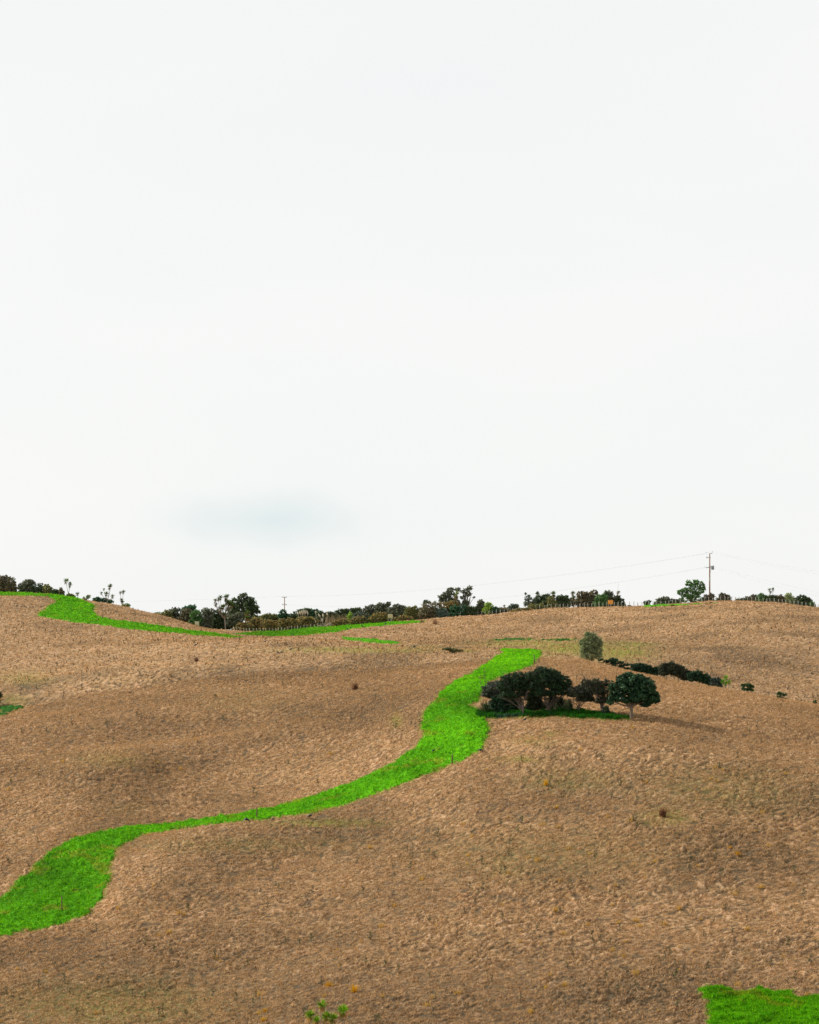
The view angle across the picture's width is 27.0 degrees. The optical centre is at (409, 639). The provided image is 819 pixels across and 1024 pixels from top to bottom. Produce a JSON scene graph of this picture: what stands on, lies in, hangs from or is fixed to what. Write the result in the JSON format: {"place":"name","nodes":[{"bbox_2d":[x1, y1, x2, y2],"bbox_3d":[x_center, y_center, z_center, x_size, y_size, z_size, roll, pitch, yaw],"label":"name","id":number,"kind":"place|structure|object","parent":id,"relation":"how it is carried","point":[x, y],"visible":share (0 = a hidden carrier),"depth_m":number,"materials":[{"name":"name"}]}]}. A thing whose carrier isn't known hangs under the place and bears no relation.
{"place":"outdoors","nodes":[
{"label":"outdoors","id":0,"kind":"place"},
{"bbox_2d":[0,596,818,1023],"bbox_3d":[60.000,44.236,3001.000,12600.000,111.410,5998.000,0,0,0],"label":"ground","id":1,"kind":"structure","parent":0,"point":[114,672],"depth_m":139.03,"materials":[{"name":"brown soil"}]},
{"bbox_2d":[0,575,10,591],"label":"bush","id":2,"kind":"object","parent":1,"relation":"on","point":[3,579],"visible":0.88,"depth_m":367.47,"materials":[{"name":"green plant"}]},
{"bbox_2d":[5,576,17,591],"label":"bush","id":3,"kind":"object","parent":1,"relation":"on","point":[11,586],"visible":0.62,"depth_m":366.57,"materials":[{"name":"green plant"}]},
{"bbox_2d":[0,705,23,715],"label":"grass strip","id":4,"kind":"object","parent":1,"relation":"on","point":[10,708],"depth_m":204.35,"materials":[{"name":"green plant"}]},
{"bbox_2d":[17,579,35,592],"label":"bush","id":5,"kind":"object","parent":1,"relation":"on","point":[27,585],"visible":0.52,"depth_m":365.52,"materials":[{"name":"green plant"}]},
{"bbox_2d":[32,583,43,593],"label":"bush","id":6,"kind":"object","parent":1,"relation":"on","point":[38,589],"visible":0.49,"depth_m":364.42,"materials":[{"name":"green plant"}]},
{"bbox_2d":[42,584,52,593],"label":"bush","id":7,"kind":"object","parent":1,"relation":"on","point":[46,588],"visible":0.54,"depth_m":363.61,"materials":[{"name":"green plant"}]},
{"bbox_2d":[100,584,113,602],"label":"cabbage tree","id":8,"kind":"object","parent":1,"relation":"on","point":[106,593],"visible":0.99,"depth_m":349.81,"materials":[{"name":"green plant"}]},
{"bbox_2d":[0,591,242,637],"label":"grass strip","id":9,"kind":"object","parent":1,"relation":"on","point":[90,611],"depth_m":310.22,"materials":[{"name":"green plant"}]},
{"bbox_2d":[168,607,184,619],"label":"bush","id":10,"kind":"object","parent":1,"relation":"on","point":[175,614],"visible":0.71,"depth_m":403.44,"materials":[{"name":"green plant"}]},
{"bbox_2d":[178,608,192,622],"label":"bush","id":11,"kind":"object","parent":1,"relation":"on","point":[185,616],"visible":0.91,"depth_m":401.52,"materials":[{"name":"green plant"}]},
{"bbox_2d":[181,604,198,622],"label":"tree","id":12,"kind":"object","parent":1,"relation":"on","point":[191,607],"visible":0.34,"depth_m":411.33,"materials":[{"name":"green plant"}]},
{"bbox_2d":[188,609,205,625],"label":"bush","id":13,"kind":"object","parent":1,"relation":"on","point":[194,617],"visible":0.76,"depth_m":399.52,"materials":[{"name":"green plant"}]},
{"bbox_2d":[201,607,214,628],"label":"tree","id":14,"kind":"object","parent":1,"relation":"on","point":[206,614],"visible":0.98,"depth_m":399.53,"materials":[{"name":"green plant"}]},
{"bbox_2d":[210,609,227,629],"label":"bush","id":15,"kind":"object","parent":1,"relation":"on","point":[219,620],"visible":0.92,"depth_m":401.34,"materials":[{"name":"green plant"}]},
{"bbox_2d":[212,594,233,629],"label":"cabbage tree","id":16,"kind":"object","parent":1,"relation":"on","point":[228,603],"visible":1,"depth_m":391.94,"materials":[{"name":"green plant"}]},
{"bbox_2d":[226,611,245,627],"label":"bush","id":17,"kind":"object","parent":1,"relation":"on","point":[236,617],"visible":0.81,"depth_m":399.38,"materials":[{"name":"green plant"}]},
{"bbox_2d":[231,622,255,630],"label":"bush","id":18,"kind":"object","parent":1,"relation":"on","point":[239,626],"visible":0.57,"depth_m":385.54,"materials":[{"name":"green plant"}]},
{"bbox_2d":[227,592,260,621],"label":"tree","id":19,"kind":"object","parent":1,"relation":"on","point":[248,602],"visible":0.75,"depth_m":411.32,"materials":[{"name":"green plant"}]},
{"bbox_2d":[248,617,262,630],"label":"bush","id":20,"kind":"object","parent":1,"relation":"on","point":[255,622],"visible":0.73,"depth_m":397.33,"materials":[{"name":"brown plant"}]},
{"bbox_2d":[258,612,273,630],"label":"bush","id":21,"kind":"object","parent":1,"relation":"on","point":[266,616],"visible":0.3,"depth_m":401.52,"materials":[{"name":"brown plant"}]},
{"bbox_2d":[258,619,277,630],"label":"bush","id":22,"kind":"object","parent":1,"relation":"on","point":[270,624],"visible":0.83,"depth_m":393.40,"materials":[{"name":"brown plant"}]},
{"bbox_2d":[0,647,542,935],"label":"grass strip","id":23,"kind":"object","parent":1,"relation":"on","point":[380,787],"depth_m":153.44,"materials":[{"name":"green plant"}]},
{"bbox_2d":[277,609,288,620],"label":"bush","id":24,"kind":"object","parent":1,"relation":"on","point":[284,615],"visible":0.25,"depth_m":400.66,"materials":[{"name":"green plant"}]},
{"bbox_2d":[274,617,302,630],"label":"bush","id":25,"kind":"object","parent":1,"relation":"on","point":[287,623],"visible":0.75,"depth_m":392.39,"materials":[{"name":"brown plant"}]},
{"bbox_2d":[293,607,311,620],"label":"bush","id":26,"kind":"object","parent":1,"relation":"on","point":[306,610],"visible":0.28,"depth_m":407.35,"materials":[{"name":"green plant"}]},
{"bbox_2d":[297,616,319,627],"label":"bush","id":27,"kind":"object","parent":1,"relation":"on","point":[308,621],"visible":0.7,"depth_m":396.23,"materials":[{"name":"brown plant"}]},
{"bbox_2d":[305,998,337,1023],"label":"cabbage tree","id":28,"kind":"object","parent":1,"relation":"on","point":[326,1017],"visible":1,"depth_m":98.77,"materials":[{"name":"green plant"}]},
{"bbox_2d":[314,610,328,624],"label":"bush","id":29,"kind":"object","parent":1,"relation":"on","point":[320,612],"visible":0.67,"depth_m":401.55,"materials":[{"name":"green plant"}]},
{"bbox_2d":[233,618,415,630],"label":"fence","id":30,"kind":"object","parent":1,"relation":"on","point":[291,627],"visible":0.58,"depth_m":389.45,"materials":[{"name":"wood"}]},
{"bbox_2d":[323,611,335,621],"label":"bush","id":31,"kind":"object","parent":1,"relation":"on","point":[330,613],"visible":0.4,"depth_m":405.63,"materials":[{"name":"green plant"}]},
{"bbox_2d":[237,620,422,635],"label":"grass strip","id":32,"kind":"object","parent":1,"relation":"on","point":[271,633],"depth_m":372.86,"materials":[{"name":"green plant"}]},
{"bbox_2d":[325,613,345,626],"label":"reed clump","id":33,"kind":"object","parent":1,"relation":"on","point":[333,618],"visible":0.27,"depth_m":398.93,"materials":[{"name":"plant"}]},
{"bbox_2d":[331,618,349,625],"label":"bush","id":34,"kind":"object","parent":1,"relation":"on","point":[338,622],"visible":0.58,"depth_m":394.53,"materials":[{"name":"green plant"}]},
{"bbox_2d":[337,1003,348,1023],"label":"cabbage tree","id":35,"kind":"object","parent":1,"relation":"on","point":[342,1009],"visible":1,"depth_m":98.68,"materials":[{"name":"green plant"}]},
{"bbox_2d":[334,608,351,619],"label":"bush","id":36,"kind":"object","parent":1,"relation":"on","point":[342,611],"visible":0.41,"depth_m":409.37,"materials":[{"name":"green plant"}]},
{"bbox_2d":[349,615,368,624],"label":"bush","id":37,"kind":"object","parent":1,"relation":"on","point":[358,619],"visible":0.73,"depth_m":395.47,"materials":[{"name":"green plant"}]},
{"bbox_2d":[361,604,375,619],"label":"bush","id":38,"kind":"object","parent":1,"relation":"on","point":[369,611],"visible":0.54,"depth_m":409.31,"materials":[{"name":"green plant"}]},
{"bbox_2d":[342,636,399,643],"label":"grass strip","id":39,"kind":"object","parent":1,"relation":"on","point":[374,640],"depth_m":295.28,"materials":[{"name":"green plant"}]},
{"bbox_2d":[368,611,387,622],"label":"bush","id":40,"kind":"object","parent":1,"relation":"on","point":[378,618],"visible":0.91,"depth_m":395.42,"materials":[{"name":"green plant"}]},
{"bbox_2d":[374,601,390,614],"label":"tree","id":41,"kind":"object","parent":1,"relation":"on","point":[380,606],"visible":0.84,"depth_m":407.71,"materials":[{"name":"green plant"}]},
{"bbox_2d":[386,604,406,617],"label":"tree","id":42,"kind":"object","parent":1,"relation":"on","point":[396,610],"visible":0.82,"depth_m":405.46,"materials":[{"name":"green plant"}]},
{"bbox_2d":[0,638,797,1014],"bbox_3d":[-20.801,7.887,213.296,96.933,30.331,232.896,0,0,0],"label":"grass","id":43,"kind":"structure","parent":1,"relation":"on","point":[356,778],"depth_m":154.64,"materials":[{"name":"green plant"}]},
{"bbox_2d":[392,615,413,620],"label":"bush","id":44,"kind":"object","parent":1,"relation":"on","point":[402,618],"visible":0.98,"depth_m":395.49,"materials":[{"name":"green plant"}]},
{"bbox_2d":[0,593,818,704],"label":"dead grass","id":45,"kind":"structure","parent":1,"relation":"on","point":[417,637],"depth_m":274.17,"materials":[{"name":"plant"}]},
{"bbox_2d":[403,605,418,619],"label":"bush","id":46,"kind":"object","parent":1,"relation":"on","point":[413,611],"visible":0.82,"depth_m":401.59,"materials":[{"name":"green plant"}]},
{"bbox_2d":[417,601,443,618],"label":"bush","id":47,"kind":"object","parent":1,"relation":"on","point":[428,613],"visible":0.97,"depth_m":399.42,"materials":[{"name":"green plant"}]},
{"bbox_2d":[435,608,449,617],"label":"bush","id":48,"kind":"object","parent":1,"relation":"on","point":[443,612],"visible":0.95,"depth_m":398.56,"materials":[{"name":"green plant"}]},
{"bbox_2d":[437,587,461,605],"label":"tree","id":49,"kind":"object","parent":1,"relation":"on","point":[445,596],"visible":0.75,"depth_m":411.71,"materials":[{"name":"green plant"}]},
{"bbox_2d":[441,600,458,616],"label":"bush","id":50,"kind":"object","parent":1,"relation":"on","point":[448,604],"visible":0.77,"depth_m":402.58,"materials":[{"name":"brown plant"}]},
{"bbox_2d":[442,647,463,651],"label":"brush pile","id":51,"kind":"object","parent":1,"relation":"on","point":[452,649],"visible":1,"depth_m":218.40,"materials":[{"name":"brown plant"}]},
{"bbox_2d":[448,605,467,616],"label":"bush","id":52,"kind":"object","parent":1,"relation":"on","point":[456,611],"visible":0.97,"depth_m":400.32,"materials":[{"name":"green plant"}]},
{"bbox_2d":[459,585,474,606],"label":"tree","id":53,"kind":"object","parent":1,"relation":"on","point":[469,588],"visible":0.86,"depth_m":410.72,"materials":[{"name":"green plant"}]},
{"bbox_2d":[462,606,478,615],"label":"bush","id":54,"kind":"object","parent":1,"relation":"on","point":[472,610],"visible":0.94,"depth_m":400.38,"materials":[{"name":"green plant"}]},
{"bbox_2d":[475,599,484,614],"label":"bush","id":55,"kind":"object","parent":1,"relation":"on","point":[480,604],"visible":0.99,"depth_m":403.64,"materials":[{"name":"green plant"}]},
{"bbox_2d":[477,668,490,711],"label":"flax bush","id":56,"kind":"object","parent":1,"relation":"on","point":[485,706],"visible":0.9,"depth_m":166.53,"materials":[{"name":"green plant"}]},
{"bbox_2d":[482,602,493,614],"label":"bush","id":57,"kind":"object","parent":1,"relation":"on","point":[487,608],"visible":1,"depth_m":401.62,"materials":[{"name":"green plant"}]},
{"bbox_2d":[488,694,521,711],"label":"shrub","id":58,"kind":"object","parent":1,"relation":"on","point":[498,704],"visible":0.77,"depth_m":165.25,"materials":[{"name":"green plant"}]},
{"bbox_2d":[490,669,537,712],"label":"manuka tree","id":59,"kind":"object","parent":1,"relation":"on","point":[510,685],"visible":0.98,"depth_m":162.77,"materials":[{"name":"green plant"}]},
{"bbox_2d":[511,607,532,611],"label":"bush","id":60,"kind":"object","parent":1,"relation":"on","point":[522,609],"visible":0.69,"depth_m":396.57,"materials":[{"name":"green plant"}]},
{"bbox_2d":[523,591,538,605],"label":"tree","id":61,"kind":"object","parent":1,"relation":"on","point":[528,599],"visible":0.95,"depth_m":403.79,"materials":[{"name":"green plant"}]},
{"bbox_2d":[520,696,546,709],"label":"shrub","id":62,"kind":"object","parent":1,"relation":"on","point":[535,703],"visible":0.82,"depth_m":164.53,"materials":[{"name":"green plant"}]},
{"bbox_2d":[492,638,576,640],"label":"grass strip","id":63,"kind":"object","parent":1,"relation":"on","point":[557,639],"depth_m":293.88,"materials":[{"name":"green plant"}]},
{"bbox_2d":[528,603,546,609],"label":"bush","id":64,"kind":"object","parent":1,"relation":"on","point":[537,606],"visible":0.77,"depth_m":399.55,"materials":[{"name":"green plant"}]},
{"bbox_2d":[532,593,551,607],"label":"bush","id":65,"kind":"object","parent":1,"relation":"on","point":[541,598],"visible":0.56,"depth_m":404.40,"materials":[{"name":"green plant"}]},
{"bbox_2d":[475,707,629,720],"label":"grass","id":66,"kind":"structure","parent":1,"relation":"on","point":[580,713],"depth_m":161.33,"materials":[{"name":"green plant"}]},
{"bbox_2d":[546,596,558,607],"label":"bush","id":67,"kind":"object","parent":1,"relation":"on","point":[552,603],"visible":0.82,"depth_m":400.66,"materials":[{"name":"green plant"}]},
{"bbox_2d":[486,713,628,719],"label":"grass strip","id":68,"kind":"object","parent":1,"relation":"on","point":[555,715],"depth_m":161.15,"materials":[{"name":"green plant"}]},
{"bbox_2d":[479,678,499,703],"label":"manuka tree","id":69,"kind":"object","parent":68,"relation":"on","point":[491,691],"visible":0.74,"depth_m":166.38,"materials":[{"name":"green plant"}]},
{"bbox_2d":[522,663,577,710],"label":"manuka tree","id":70,"kind":"object","parent":68,"relation":"on","point":[554,683],"visible":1,"depth_m":161.89,"materials":[{"name":"green plant"}]},
{"bbox_2d":[547,695,565,706],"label":"shrub","id":71,"kind":"object","parent":68,"relation":"on","point":[561,702],"visible":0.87,"depth_m":163.10,"materials":[{"name":"green plant"}]},
{"bbox_2d":[566,684,594,710],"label":"manuka tree","id":72,"kind":"object","parent":68,"relation":"on","point":[579,692],"visible":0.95,"depth_m":160.88,"materials":[{"name":"green plant"}]},
{"bbox_2d":[578,669,610,710],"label":"manuka tree","id":73,"kind":"object","parent":68,"relation":"on","point":[594,688],"visible":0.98,"depth_m":159.79,"materials":[{"name":"green plant"}]},
{"bbox_2d":[555,594,570,607],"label":"tree","id":74,"kind":"object","parent":1,"relation":"on","point":[561,599],"visible":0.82,"depth_m":404.44,"materials":[{"name":"green plant"}]},
{"bbox_2d":[559,697,575,710],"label":"flax bush","id":75,"kind":"object","parent":1,"relation":"on","point":[568,705],"visible":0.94,"depth_m":161.72,"materials":[{"name":"green plant"}]},
{"bbox_2d":[573,591,589,606],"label":"bush","id":76,"kind":"object","parent":1,"relation":"on","point":[582,599],"visible":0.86,"depth_m":404.46,"materials":[{"name":"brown plant"}]},
{"bbox_2d":[579,631,602,660],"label":"round shrub","id":77,"kind":"object","parent":1,"relation":"on","point":[589,647],"visible":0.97,"depth_m":216.63,"materials":[{"name":"green plant"}]},
{"bbox_2d":[585,589,597,607],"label":"bush","id":78,"kind":"object","parent":1,"relation":"on","point":[591,600],"visible":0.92,"depth_m":403.60,"materials":[{"name":"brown plant"}]},
{"bbox_2d":[592,593,607,606],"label":"bush","id":79,"kind":"object","parent":1,"relation":"on","point":[599,599],"visible":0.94,"depth_m":401.57,"materials":[{"name":"green plant"}]},
{"bbox_2d":[603,590,617,606],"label":"bush","id":80,"kind":"object","parent":1,"relation":"on","point":[610,594],"visible":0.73,"depth_m":403.47,"materials":[{"name":"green plant"}]},
{"bbox_2d":[597,658,630,669],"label":"gully bush","id":81,"kind":"object","parent":1,"relation":"on","point":[612,661],"visible":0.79,"depth_m":218.82,"materials":[{"name":"green plant"}]},
{"bbox_2d":[614,595,625,605],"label":"bush","id":82,"kind":"object","parent":1,"relation":"on","point":[619,599],"visible":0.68,"depth_m":403.59,"materials":[{"name":"green plant"}]},
{"bbox_2d":[605,672,660,718],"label":"round tree","id":83,"kind":"object","parent":1,"relation":"on","point":[631,689],"visible":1,"depth_m":157.15,"materials":[{"name":"green plant"}]},
{"bbox_2d":[630,662,659,676],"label":"gully bush","id":84,"kind":"object","parent":1,"relation":"on","point":[642,668],"visible":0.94,"depth_m":221.69,"materials":[{"name":"green plant"}]},
{"bbox_2d":[477,597,818,614],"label":"fence","id":85,"kind":"object","parent":1,"relation":"on","point":[648,603],"visible":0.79,"depth_m":396.58,"materials":[{"name":"wood"}]},
{"bbox_2d":[653,596,671,604],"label":"bush","id":86,"kind":"object","parent":1,"relation":"on","point":[664,599],"visible":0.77,"depth_m":401.52,"materials":[{"name":"green plant"}]},
{"bbox_2d":[657,660,691,680],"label":"gully bush","id":87,"kind":"object","parent":1,"relation":"on","point":[673,669],"visible":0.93,"depth_m":218.57,"materials":[{"name":"green plant"}]},
{"bbox_2d":[644,602,716,606],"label":"grass strip","id":88,"kind":"object","parent":1,"relation":"on","point":[649,605],"depth_m":372.40,"materials":[{"name":"green plant"}]},
{"bbox_2d":[677,579,705,602],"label":"tree","id":89,"kind":"object","parent":1,"relation":"on","point":[695,594],"visible":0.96,"depth_m":401.64,"materials":[{"name":"green plant"}]},
{"bbox_2d":[686,669,711,685],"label":"gully bush","id":90,"kind":"object","parent":1,"relation":"on","point":[697,676],"visible":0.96,"depth_m":215.69,"materials":[{"name":"green plant"}]},
{"bbox_2d":[702,592,715,601],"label":"bush","id":91,"kind":"object","parent":1,"relation":"on","point":[711,596],"visible":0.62,"depth_m":401.69,"materials":[{"name":"green plant"}]},
{"bbox_2d":[705,552,713,599],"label":"power pole","id":92,"kind":"object","parent":1,"relation":"on","point":[712,567],"visible":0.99,"depth_m":401.85,"materials":[{"name":"wood"}]},
{"bbox_2d":[709,677,723,687],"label":"gully bush","id":93,"kind":"object","parent":1,"relation":"on","point":[717,682],"visible":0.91,"depth_m":212.77,"materials":[{"name":"green plant"}]},
{"bbox_2d":[715,592,731,600],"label":"bush","id":94,"kind":"object","parent":1,"relation":"on","point":[725,596],"visible":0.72,"depth_m":400.66,"materials":[{"name":"green plant"}]},
{"bbox_2d":[721,675,730,688],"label":"cabbage tree","id":95,"kind":"object","parent":1,"relation":"on","point":[725,683],"visible":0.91,"depth_m":206.92,"materials":[{"name":"green plant"}]},
{"bbox_2d":[740,683,754,692],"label":"gully bush","id":96,"kind":"object","parent":1,"relation":"on","point":[749,686],"visible":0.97,"depth_m":208.88,"materials":[{"name":"green plant"}]},
{"bbox_2d":[697,984,818,1023],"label":"grass","id":97,"kind":"structure","parent":1,"relation":"on","point":[736,1008],"depth_m":101.80,"materials":[{"name":"green plant"}]},
{"bbox_2d":[754,593,767,601],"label":"bush","id":98,"kind":"object","parent":1,"relation":"on","point":[761,597],"visible":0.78,"depth_m":396.63,"materials":[{"name":"green plant"}]},
{"bbox_2d":[766,595,777,601],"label":"tree","id":99,"kind":"object","parent":1,"relation":"on","point":[769,598],"visible":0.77,"depth_m":395.64,"materials":[{"name":"green plant"}]},
{"bbox_2d":[784,592,795,603],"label":"bush","id":100,"kind":"object","parent":1,"relation":"on","point":[788,598],"visible":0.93,"depth_m":394.67,"materials":[{"name":"green plant"}]},
{"bbox_2d":[793,594,812,605],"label":"bush","id":101,"kind":"object","parent":1,"relation":"on","point":[803,600],"visible":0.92,"depth_m":393.44,"materials":[{"name":"green plant"}]},
{"bbox_2d":[0,0,818,629],"label":"sky","id":102,"kind":"structure","parent":0,"point":[305,301],"materials":[{"name":"white"}]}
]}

